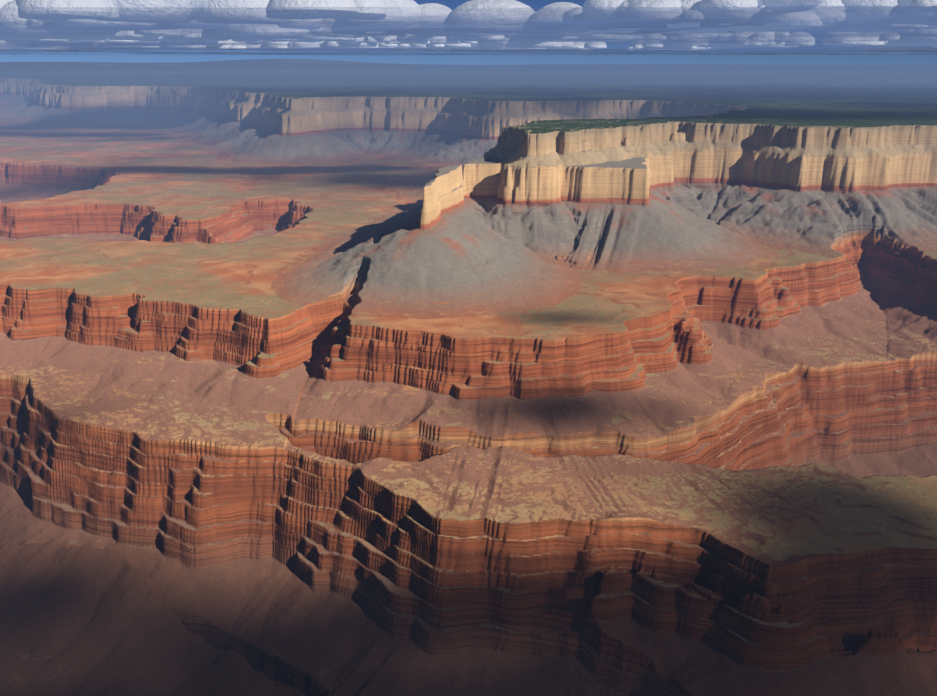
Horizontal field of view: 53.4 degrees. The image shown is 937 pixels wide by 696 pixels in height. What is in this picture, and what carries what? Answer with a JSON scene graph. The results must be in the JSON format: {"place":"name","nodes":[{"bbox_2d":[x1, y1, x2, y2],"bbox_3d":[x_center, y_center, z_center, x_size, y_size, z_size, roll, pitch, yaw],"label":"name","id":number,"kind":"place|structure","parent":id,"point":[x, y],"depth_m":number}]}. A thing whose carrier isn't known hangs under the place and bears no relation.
{"place":"outdoors","nodes":[
{"label":"outdoors","id":0,"kind":"place"},
{"bbox_2d":[0,59,936,695],"bbox_3d":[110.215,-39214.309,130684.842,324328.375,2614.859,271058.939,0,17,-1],"label":"canyon terrain","id":1,"kind":"structure","parent":0,"point":[348,379],"depth_m":3600.14},
{"bbox_2d":[0,0,936,54],"bbox_3d":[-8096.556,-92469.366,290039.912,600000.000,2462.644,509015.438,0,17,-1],"label":"cloud","id":2,"kind":"structure","parent":0,"point":[872,23],"depth_m":79578.58},
{"bbox_2d":[0,0,936,64],"label":"sky","id":3,"kind":"structure","parent":0,"point":[469,59]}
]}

